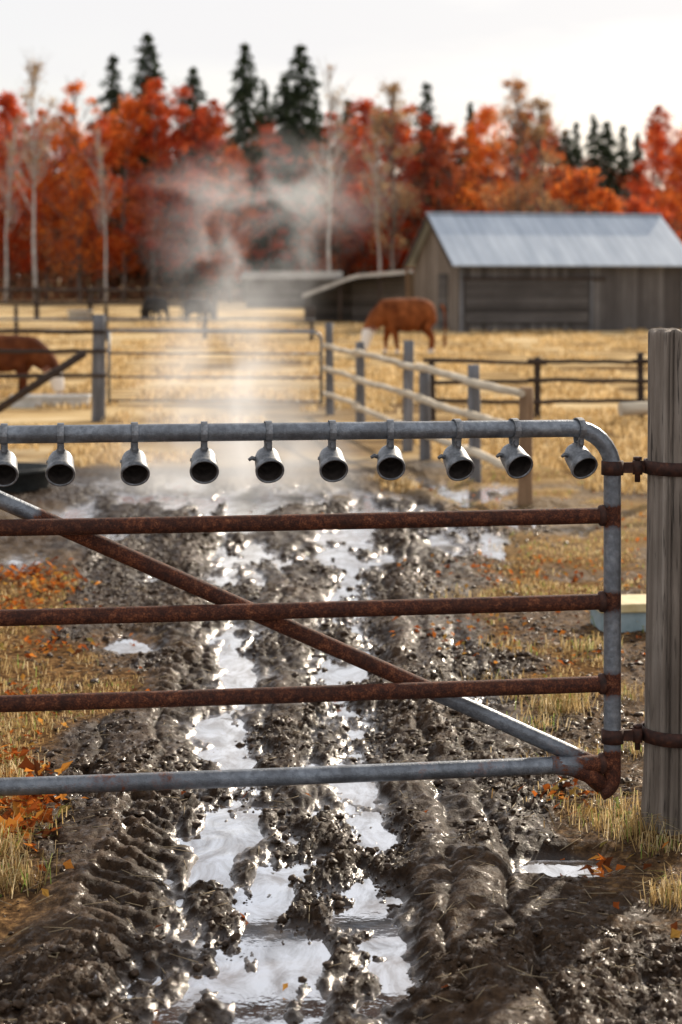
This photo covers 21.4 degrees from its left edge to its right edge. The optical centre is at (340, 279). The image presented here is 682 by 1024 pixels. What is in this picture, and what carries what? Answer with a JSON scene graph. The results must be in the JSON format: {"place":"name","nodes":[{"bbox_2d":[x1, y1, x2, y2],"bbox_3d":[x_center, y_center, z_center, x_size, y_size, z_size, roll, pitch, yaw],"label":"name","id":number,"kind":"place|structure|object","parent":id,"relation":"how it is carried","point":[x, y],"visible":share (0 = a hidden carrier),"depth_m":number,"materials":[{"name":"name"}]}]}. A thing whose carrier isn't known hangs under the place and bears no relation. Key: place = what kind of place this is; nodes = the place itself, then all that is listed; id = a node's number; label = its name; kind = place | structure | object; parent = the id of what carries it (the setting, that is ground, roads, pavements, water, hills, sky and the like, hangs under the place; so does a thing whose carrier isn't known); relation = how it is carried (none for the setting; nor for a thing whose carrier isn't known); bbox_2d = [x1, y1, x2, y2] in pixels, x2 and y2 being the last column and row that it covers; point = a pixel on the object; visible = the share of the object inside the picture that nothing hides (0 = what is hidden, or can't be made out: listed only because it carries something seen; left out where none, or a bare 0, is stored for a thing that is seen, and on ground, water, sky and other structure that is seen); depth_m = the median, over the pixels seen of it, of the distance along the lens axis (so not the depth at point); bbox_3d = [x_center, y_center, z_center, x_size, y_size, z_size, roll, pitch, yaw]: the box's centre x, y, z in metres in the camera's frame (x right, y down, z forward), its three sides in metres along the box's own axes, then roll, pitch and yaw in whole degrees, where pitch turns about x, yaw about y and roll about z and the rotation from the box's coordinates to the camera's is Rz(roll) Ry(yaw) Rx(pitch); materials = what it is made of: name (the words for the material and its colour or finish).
{"place":"outdoors","nodes":[
{"label":"outdoors","id":0,"kind":"place"},
{"bbox_2d":[0,280,681,1023],"bbox_3d":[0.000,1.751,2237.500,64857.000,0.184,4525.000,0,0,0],"label":"ground","id":1,"kind":"structure","parent":0,"point":[450,874],"depth_m":6.65,"materials":[{"name":"brown soil"}]},
{"bbox_2d":[0,112,28,301],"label":"deciduous tree","id":2,"kind":"object","parent":1,"relation":"on","point":[12,149],"visible":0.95,"depth_m":137.93,"materials":[{"name":"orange plant"}]},
{"bbox_2d":[0,159,30,255],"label":"deciduous tree","id":3,"kind":"object","parent":1,"relation":"on","point":[4,215],"visible":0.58,"depth_m":149.06,"materials":[{"name":"red plant"}]},
{"bbox_2d":[0,119,36,276],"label":"deciduous tree","id":4,"kind":"object","parent":1,"relation":"on","point":[25,171],"visible":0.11,"depth_m":164.29,"materials":[{"name":"red plant"}]},
{"bbox_2d":[0,462,49,492],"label":"round tub","id":5,"kind":"object","parent":1,"relation":"on","point":[31,476],"visible":0.52,"depth_m":14.76,"materials":[{"name":"black rubber"}]},
{"bbox_2d":[0,134,53,295],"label":"deciduous tree","id":6,"kind":"object","parent":1,"relation":"on","point":[28,210],"visible":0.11,"depth_m":165.78,"materials":[{"name":"orange plant"}]},
{"bbox_2d":[0,88,55,299],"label":"deciduous tree","id":7,"kind":"object","parent":1,"relation":"on","point":[9,103],"visible":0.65,"depth_m":150.46,"materials":[{"name":"red plant"}]},
{"bbox_2d":[0,335,63,393],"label":"cow","id":8,"kind":"object","parent":1,"relation":"on","point":[25,363],"visible":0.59,"depth_m":26.73},
{"bbox_2d":[0,46,67,301],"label":"deciduous tree","id":9,"kind":"object","parent":1,"relation":"on","point":[33,81],"visible":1,"depth_m":137.03,"materials":[{"name":"grey plant"}]},
{"bbox_2d":[11,107,81,299],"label":"deciduous tree","id":10,"kind":"object","parent":1,"relation":"on","point":[45,179],"visible":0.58,"depth_m":151.80,"materials":[{"name":"orange plant"}]},
{"bbox_2d":[9,394,91,407],"bbox_3d":[-4.023,1.688,25.000,1.098,0.161,0.398,0,0,-3],"label":"feed trough","id":11,"kind":"object","parent":1,"relation":"on","point":[30,400],"visible":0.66,"depth_m":24.82,"materials":[{"name":"white plastic"}]},
{"bbox_2d":[0,314,106,421],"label":"wooden fence","id":12,"kind":"object","parent":1,"relation":"on","point":[98,351],"visible":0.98,"depth_m":22.40,"materials":[{"name":"grey wood"}]},
{"bbox_2d":[24,114,84,296],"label":"deciduous tree","id":13,"kind":"object","parent":1,"relation":"on","point":[57,217],"visible":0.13,"depth_m":165.55,"materials":[{"name":"orange plant"}]},
{"bbox_2d":[38,124,92,298],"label":"deciduous tree","id":14,"kind":"object","parent":1,"relation":"on","point":[64,158],"visible":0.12,"depth_m":162.78,"materials":[{"name":"red plant"}]},
{"bbox_2d":[10,72,124,300],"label":"deciduous tree","id":15,"kind":"object","parent":1,"relation":"on","point":[74,133],"visible":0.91,"depth_m":146.85,"materials":[{"name":"orange plant"}]},
{"bbox_2d":[66,310,92,317],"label":"round tub","id":16,"kind":"object","parent":1,"relation":"on","point":[79,313],"visible":0.76,"depth_m":75.61,"materials":[{"name":"white plastic"}]},
{"bbox_2d":[59,116,140,300],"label":"deciduous tree","id":17,"kind":"object","parent":1,"relation":"on","point":[102,123],"visible":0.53,"depth_m":147.85,"materials":[{"name":"red plant"}]},
{"bbox_2d":[85,121,118,300],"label":"deciduous tree","id":18,"kind":"object","parent":1,"relation":"on","point":[103,224],"visible":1,"depth_m":137.29,"materials":[{"name":"grey plant"}]},
{"bbox_2d":[0,287,216,317],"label":"wooden fence","id":19,"kind":"object","parent":1,"relation":"on","point":[36,303],"visible":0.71,"depth_m":77.83,"materials":[{"name":"brown wood"}]},
{"bbox_2d":[76,53,150,296],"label":"conifer tree","id":20,"kind":"object","parent":1,"relation":"on","point":[112,94],"visible":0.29,"depth_m":158.82,"materials":[{"name":"green plant"}]},
{"bbox_2d":[67,93,177,300],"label":"deciduous tree","id":21,"kind":"object","parent":1,"relation":"on","point":[130,110],"visible":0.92,"depth_m":146.87,"materials":[{"name":"orange plant"}]},
{"bbox_2d":[101,30,188,286],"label":"conifer tree","id":22,"kind":"object","parent":1,"relation":"on","point":[153,72],"visible":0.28,"depth_m":161.53,"materials":[{"name":"green plant"}]},
{"bbox_2d":[139,297,169,321],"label":"cow","id":23,"kind":"object","parent":1,"relation":"on","point":[154,305],"visible":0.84,"depth_m":73.64},
{"bbox_2d":[112,76,200,296],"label":"deciduous tree","id":24,"kind":"object","parent":1,"relation":"on","point":[159,110],"visible":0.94,"depth_m":147.33,"materials":[{"name":"red plant"}]},
{"bbox_2d":[0,306,315,340],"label":"wooden fence","id":25,"kind":"object","parent":1,"relation":"on","point":[204,318],"visible":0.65,"depth_m":51.91,"materials":[{"name":"brown wood"}]},
{"bbox_2d":[132,78,223,300],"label":"deciduous tree","id":26,"kind":"object","parent":1,"relation":"on","point":[182,111],"visible":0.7,"depth_m":149.42,"materials":[{"name":"red plant"}]},
{"bbox_2d":[148,64,238,297],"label":"conifer tree","id":27,"kind":"object","parent":1,"relation":"on","point":[194,82],"visible":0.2,"depth_m":155.80,"materials":[{"name":"green plant"}]},
{"bbox_2d":[180,298,215,322],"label":"cow","id":28,"kind":"object","parent":1,"relation":"on","point":[191,306],"visible":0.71,"depth_m":72.71},
{"bbox_2d":[153,98,254,299],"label":"deciduous tree","id":29,"kind":"object","parent":1,"relation":"on","point":[207,196],"visible":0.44,"depth_m":152.05,"materials":[{"name":"red plant"}]},
{"bbox_2d":[204,118,253,294],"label":"deciduous tree","id":30,"kind":"object","parent":1,"relation":"on","point":[222,132],"visible":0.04,"depth_m":164.09,"materials":[{"name":"red plant"}]},
{"bbox_2d":[191,143,270,301],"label":"deciduous tree","id":31,"kind":"object","parent":1,"relation":"on","point":[232,156],"visible":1,"depth_m":139.99,"materials":[{"name":"red plant"}]},
{"bbox_2d":[198,40,279,300],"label":"conifer tree","id":32,"kind":"object","parent":1,"relation":"on","point":[244,91],"visible":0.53,"depth_m":144.96,"materials":[{"name":"green plant"}]},
{"bbox_2d":[235,80,277,284],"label":"conifer tree","id":33,"kind":"object","parent":1,"relation":"on","point":[265,95],"visible":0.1,"depth_m":155.01,"materials":[{"name":"green plant"}]},
{"bbox_2d":[231,124,308,270],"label":"deciduous tree","id":34,"kind":"object","parent":1,"relation":"on","point":[266,142],"visible":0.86,"depth_m":142.63,"materials":[{"name":"red plant"}]},
{"bbox_2d":[240,73,322,285],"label":"conifer tree","id":35,"kind":"object","parent":1,"relation":"on","point":[284,90],"visible":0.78,"depth_m":143.66,"materials":[{"name":"green plant"}]},
{"bbox_2d":[239,271,342,307],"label":"long shed","id":36,"kind":"structure","parent":1,"relation":"on","point":[276,289],"depth_m":112.00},
{"bbox_2d":[240,44,348,288],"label":"conifer tree","id":37,"kind":"object","parent":1,"relation":"on","point":[301,94],"visible":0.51,"depth_m":144.90,"materials":[{"name":"green plant"}]},
{"bbox_2d":[8,480,603,1023],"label":"puddle water","id":38,"kind":"structure","parent":1,"relation":"on","point":[218,842],"depth_m":5.58,"materials":[{"name":"liquid"}]},
{"bbox_2d":[279,139,348,270],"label":"deciduous tree","id":39,"kind":"object","parent":1,"relation":"on","point":[315,233],"visible":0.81,"depth_m":142.11,"materials":[{"name":"red plant"}]},
{"bbox_2d":[0,321,647,494],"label":"field grass","id":40,"kind":"structure","parent":1,"relation":"on","point":[621,426],"depth_m":29.44,"materials":[{"name":"plant"}]},
{"bbox_2d":[307,94,340,269],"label":"conifer tree","id":41,"kind":"object","parent":1,"relation":"on","point":[317,108],"visible":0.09,"depth_m":157.82,"materials":[{"name":"green plant"}]},
{"bbox_2d":[304,58,361,270],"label":"deciduous tree","id":42,"kind":"object","parent":1,"relation":"on","point":[329,165],"visible":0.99,"depth_m":136.93,"materials":[{"name":"grey plant"}]},
{"bbox_2d":[1,170,676,296],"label":"distant wood","id":43,"kind":"object","parent":1,"relation":"on","point":[16,279],"depth_m":184.32,"materials":[{"name":"red plant"}]},
{"bbox_2d":[0,486,680,1011],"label":"fallen leaves","id":44,"kind":"object","parent":1,"relation":"on","point":[30,802],"visible":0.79,"depth_m":6.49,"materials":[{"name":"orange plant"}]},
{"bbox_2d":[0,221,681,300],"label":"undergrowth","id":45,"kind":"object","parent":1,"relation":"on","point":[133,295],"visible":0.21,"depth_m":153.65,"materials":[{"name":"orange plant"}]},
{"bbox_2d":[0,535,681,1023],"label":"straw bits","id":46,"kind":"object","parent":1,"relation":"on","point":[330,817],"visible":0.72,"depth_m":5.74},
{"bbox_2d":[0,500,681,1023],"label":"mud clods","id":47,"kind":"object","parent":1,"relation":"on","point":[282,918],"visible":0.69,"depth_m":6.55,"materials":[{"name":"soil"}]},
{"bbox_2d":[310,116,377,282],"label":"deciduous tree","id":48,"kind":"object","parent":1,"relation":"on","point":[347,168],"visible":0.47,"depth_m":151.09,"materials":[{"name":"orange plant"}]},
{"bbox_2d":[325,97,375,280],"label":"conifer tree","id":49,"kind":"object","parent":1,"relation":"on","point":[346,114],"visible":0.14,"depth_m":158.87,"materials":[{"name":"green plant"}]},
{"bbox_2d":[302,269,412,322],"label":"open shed","id":50,"kind":"structure","parent":1,"relation":"on","point":[359,298],"depth_m":73.17,"materials":[{"name":"grey wood"}]},
{"bbox_2d":[321,95,411,277],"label":"deciduous tree","id":51,"kind":"object","parent":1,"relation":"on","point":[361,107],"visible":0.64,"depth_m":149.53,"materials":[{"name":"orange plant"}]},
{"bbox_2d":[352,102,407,271],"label":"deciduous tree","id":52,"kind":"object","parent":1,"relation":"on","point":[373,140],"visible":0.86,"depth_m":137.67,"materials":[{"name":"grey plant"}]},
{"bbox_2d":[348,78,428,275],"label":"deciduous tree","id":53,"kind":"object","parent":1,"relation":"on","point":[392,89],"visible":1,"depth_m":136.76,"materials":[{"name":"orange plant"}]},
{"bbox_2d":[353,108,428,270],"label":"deciduous tree","id":54,"kind":"object","parent":1,"relation":"on","point":[404,137],"visible":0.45,"depth_m":150.52,"materials":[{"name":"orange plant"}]},
{"bbox_2d":[361,298,445,354],"bbox_3d":[1.459,1.123,41.988,2.040,1.382,0.732,0,0,-12],"label":"cow","id":55,"kind":"object","parent":1,"relation":"on","point":[394,316],"visible":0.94,"depth_m":41.70},
{"bbox_2d":[406,270,413,297],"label":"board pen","id":56,"kind":"object","parent":1,"relation":"on","point":[409,285],"visible":0.17,"depth_m":65.96,"materials":[{"name":"brown wood"}]},
{"bbox_2d":[384,96,445,267],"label":"deciduous tree","id":57,"kind":"object","parent":1,"relation":"on","point":[409,109],"visible":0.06,"depth_m":169.40,"materials":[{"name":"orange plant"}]},
{"bbox_2d":[384,81,449,271],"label":"conifer tree","id":58,"kind":"object","parent":1,"relation":"on","point":[427,95],"visible":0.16,"depth_m":155.80,"materials":[{"name":"green plant"}]},
{"bbox_2d":[385,106,456,268],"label":"deciduous tree","id":59,"kind":"object","parent":1,"relation":"on","point":[424,137],"visible":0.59,"depth_m":150.38,"materials":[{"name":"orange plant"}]},
{"bbox_2d":[323,323,532,504],"bbox_3d":[0.630,1.270,18.798,0.162,1.401,9.968,0,0,-9],"label":"wooden fence","id":60,"kind":"object","parent":1,"relation":"on","point":[473,382],"visible":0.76,"depth_m":17.62,"materials":[{"name":"grey wood"}]},
{"bbox_2d":[108,329,322,403],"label":"farm gate","id":61,"kind":"structure","parent":60,"relation":"attached to","point":[320,401],"depth_m":22.69,"materials":[{"name":"metal"}]},
{"bbox_2d":[399,122,466,244],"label":"deciduous tree","id":62,"kind":"object","parent":1,"relation":"on","point":[452,143],"visible":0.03,"depth_m":164.95,"materials":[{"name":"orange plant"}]},
{"bbox_2d":[409,118,485,269],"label":"deciduous tree","id":63,"kind":"object","parent":1,"relation":"on","point":[448,167],"visible":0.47,"depth_m":149.99,"materials":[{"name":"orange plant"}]},
{"bbox_2d":[456,100,490,211],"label":"conifer tree","id":64,"kind":"object","parent":1,"relation":"on","point":[469,108],"visible":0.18,"depth_m":159.67,"materials":[{"name":"green plant"}]},
{"bbox_2d":[437,102,538,212],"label":"deciduous tree","id":65,"kind":"object","parent":1,"relation":"on","point":[480,128],"visible":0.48,"depth_m":148.58,"materials":[{"name":"orange plant"}]},
{"bbox_2d":[484,139,513,212],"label":"deciduous tree","id":66,"kind":"object","parent":1,"relation":"on","point":[499,181],"visible":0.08,"depth_m":168.52,"materials":[{"name":"orange plant"}]},
{"bbox_2d":[468,70,556,212],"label":"deciduous tree","id":67,"kind":"object","parent":1,"relation":"on","point":[520,85],"visible":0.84,"depth_m":137.46,"materials":[{"name":"orange plant"}]},
{"bbox_2d":[488,109,549,212],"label":"deciduous tree","id":68,"kind":"object","parent":1,"relation":"on","point":[508,164],"visible":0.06,"depth_m":165.38,"materials":[{"name":"orange plant"}]},
{"bbox_2d":[501,139,561,212],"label":"deciduous tree","id":69,"kind":"object","parent":1,"relation":"on","point":[531,160],"visible":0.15,"depth_m":150.38,"materials":[{"name":"orange plant"}]},
{"bbox_2d":[423,352,647,420],"bbox_3d":[3.048,1.440,22.487,4.046,1.061,0.119,0,0,0],"label":"wooden fence","id":70,"kind":"object","parent":1,"relation":"on","point":[640,361],"visible":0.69,"depth_m":22.44,"materials":[{"name":"brown wood"}]},
{"bbox_2d":[514,113,569,212],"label":"deciduous tree","id":71,"kind":"object","parent":1,"relation":"on","point":[550,136],"visible":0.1,"depth_m":162.80,"materials":[{"name":"orange plant"}]},
{"bbox_2d":[403,212,681,331],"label":"barn","id":72,"kind":"structure","parent":1,"relation":"on","point":[483,271],"depth_m":61.15,"materials":[{"name":"wood"}]},
{"bbox_2d":[438,274,447,330],"bbox_3d":[3.496,0.790,61.752,0.050,1.950,1.100,0,0,-12],"label":"gable door","id":73,"kind":"structure","parent":72,"relation":"in","point":[442,278],"depth_m":61.73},
{"bbox_2d":[465,281,587,323],"bbox_3d":[6.226,0.770,60.359,4.300,1.450,0.050,0,0,-12],"label":"sliding door","id":74,"kind":"structure","parent":72,"relation":"in","point":[486,302],"depth_m":60.33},
{"bbox_2d":[503,92,589,212],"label":"deciduous tree","id":75,"kind":"object","parent":1,"relation":"on","point":[539,106],"visible":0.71,"depth_m":137.64,"materials":[{"name":"orange plant"}]},
{"bbox_2d":[533,146,574,212],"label":"deciduous tree","id":76,"kind":"object","parent":1,"relation":"on","point":[559,171],"visible":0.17,"depth_m":149.49,"materials":[{"name":"orange plant"}]},
{"bbox_2d":[540,128,581,212],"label":"conifer tree","id":77,"kind":"object","parent":1,"relation":"on","point":[567,150],"visible":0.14,"depth_m":160.99,"materials":[{"name":"green plant"}]},
{"bbox_2d":[569,122,586,207],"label":"conifer tree","id":78,"kind":"object","parent":1,"relation":"on","point":[576,125],"visible":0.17,"depth_m":162.82,"materials":[{"name":"green plant"}]},
{"bbox_2d":[537,156,631,213],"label":"deciduous tree","id":79,"kind":"object","parent":1,"relation":"on","point":[582,185],"visible":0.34,"depth_m":119.16,"materials":[{"name":"orange plant"}]},
{"bbox_2d":[583,114,602,212],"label":"conifer tree","id":80,"kind":"object","parent":1,"relation":"on","point":[594,133],"visible":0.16,"depth_m":162.16,"materials":[{"name":"green plant"}]},
{"bbox_2d":[580,119,628,212],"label":"conifer tree","id":81,"kind":"object","parent":1,"relation":"on","point":[608,155],"visible":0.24,"depth_m":158.32,"materials":[{"name":"green plant"}]},
{"bbox_2d":[590,594,645,632],"bbox_3d":[1.460,1.667,9.000,0.412,0.142,0.272,0,0,-7],"label":"feed box","id":82,"kind":"object","parent":1,"relation":"on","point":[633,609],"visible":0.27,"depth_m":8.88,"materials":[{"name":"blue paint"}]},
{"bbox_2d":[610,125,635,202],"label":"conifer tree","id":83,"kind":"object","parent":1,"relation":"on","point":[624,159],"visible":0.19,"depth_m":164.53,"materials":[{"name":"green plant"}]},
{"bbox_2d":[618,402,647,415],"bbox_3d":[2.869,1.395,14.149,1.467,1.152,0.178,0,0,-12],"label":"trough","id":84,"kind":"object","parent":1,"relation":"on","point":[631,408],"visible":0.12,"depth_m":13.95,"materials":[{"name":"white wood"}]},
{"bbox_2d":[629,132,649,204],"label":"conifer tree","id":85,"kind":"object","parent":1,"relation":"on","point":[637,156],"visible":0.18,"depth_m":164.84,"materials":[{"name":"green plant"}]},
{"bbox_2d":[619,184,681,237],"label":"deciduous tree","id":86,"kind":"object","parent":1,"relation":"on","point":[635,206],"visible":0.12,"depth_m":124.33,"materials":[{"name":"orange plant"}]},
{"bbox_2d":[621,104,681,239],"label":"deciduous tree","id":87,"kind":"object","parent":1,"relation":"on","point":[652,121],"visible":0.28,"depth_m":164.51,"materials":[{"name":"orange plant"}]},
{"bbox_2d":[623,123,681,233],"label":"deciduous tree","id":88,"kind":"object","parent":1,"relation":"on","point":[659,143],"visible":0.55,"depth_m":146.69,"materials":[{"name":"red plant"}]},
{"bbox_2d":[630,328,681,835],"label":"gate post","id":89,"kind":"object","parent":1,"relation":"on","point":[661,724],"visible":0.94,"depth_m":5.66,"materials":[{"name":"grey wood"}]},
{"bbox_2d":[0,420,642,799],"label":"farm gate","id":90,"kind":"structure","parent":89,"relation":"attached to","point":[587,768],"depth_m":5.57,"materials":[{"name":"metal"}]},
{"bbox_2d":[0,423,18,486],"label":"cup bell","id":91,"kind":"object","parent":90,"relation":"attached to","point":[9,473],"visible":1,"depth_m":5.43,"materials":[{"name":"metal"}]},
{"bbox_2d":[45,423,74,486],"bbox_3d":[-0.850,0.532,5.469,0.090,0.192,0.116,0,0,-8],"label":"cup bell","id":92,"kind":"object","parent":90,"relation":"attached to","point":[60,470],"visible":1,"depth_m":5.46,"materials":[{"name":"metal"}]},
{"bbox_2d":[120,422,149,485],"bbox_3d":[-0.629,0.533,5.499,0.090,0.194,0.116,0,0,-11],"label":"cup bell","id":93,"kind":"object","parent":90,"relation":"attached to","point":[135,470],"visible":1,"depth_m":5.49,"materials":[{"name":"metal"}]},
{"bbox_2d":[190,421,218,483],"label":"cup bell","id":94,"kind":"object","parent":90,"relation":"attached to","point":[204,468],"visible":1,"depth_m":5.51,"materials":[{"name":"metal"}]},
{"bbox_2d":[248,421,283,482],"bbox_3d":[-0.232,0.531,5.550,0.108,0.191,0.116,0,0,-12],"label":"cup bell","id":95,"kind":"object","parent":90,"relation":"attached to","point":[269,465],"visible":0.99,"depth_m":5.54,"materials":[{"name":"metal"}]},
{"bbox_2d":[318,420,347,481],"bbox_3d":[-0.027,0.531,5.577,0.090,0.191,0.116,0,0,-10],"label":"cup bell","id":96,"kind":"object","parent":90,"relation":"attached to","point":[333,466],"visible":1,"depth_m":5.57,"materials":[{"name":"metal"}]},
{"bbox_2d":[370,419,405,480],"bbox_3d":[0.144,0.530,5.600,0.108,0.188,0.115,0,0,-2],"label":"cup bell","id":97,"kind":"object","parent":90,"relation":"attached to","point":[390,462],"visible":0.99,"depth_m":5.59,"materials":[{"name":"metal"}]},
{"bbox_2d":[437,419,473,480],"bbox_3d":[0.354,0.532,5.627,0.108,0.193,0.116,0,0,-18],"label":"cup bell","id":98,"kind":"object","parent":90,"relation":"attached to","point":[458,462],"visible":0.98,"depth_m":5.62,"materials":[{"name":"metal"}]},
{"bbox_2d":[496,418,532,478],"bbox_3d":[0.537,0.530,5.649,0.108,0.188,0.115,0,0,-21],"label":"cup bell","id":99,"kind":"object","parent":90,"relation":"attached to","point":[516,459],"visible":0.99,"depth_m":5.64,"materials":[{"name":"metal"}]},
{"bbox_2d":[561,417,597,478],"bbox_3d":[0.744,0.532,5.677,0.108,0.193,0.116,0,0,-23],"label":"cup bell","id":100,"kind":"object","parent":90,"relation":"attached to","point":[580,459],"visible":1,"depth_m":5.67,"materials":[{"name":"metal"}]},
{"bbox_2d":[642,122,681,242],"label":"deciduous tree","id":101,"kind":"object","parent":1,"relation":"on","point":[667,197],"visible":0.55,"depth_m":147.13,"materials":[{"name":"red plant"}]},
{"bbox_2d":[0,463,681,910],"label":"grass","id":102,"kind":"structure","parent":0,"point":[560,705],"depth_m":7.06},
{"bbox_2d":[0,0,681,279],"label":"sky","id":103,"kind":"structure","parent":0,"point":[616,61],"materials":[{"name":"white"}]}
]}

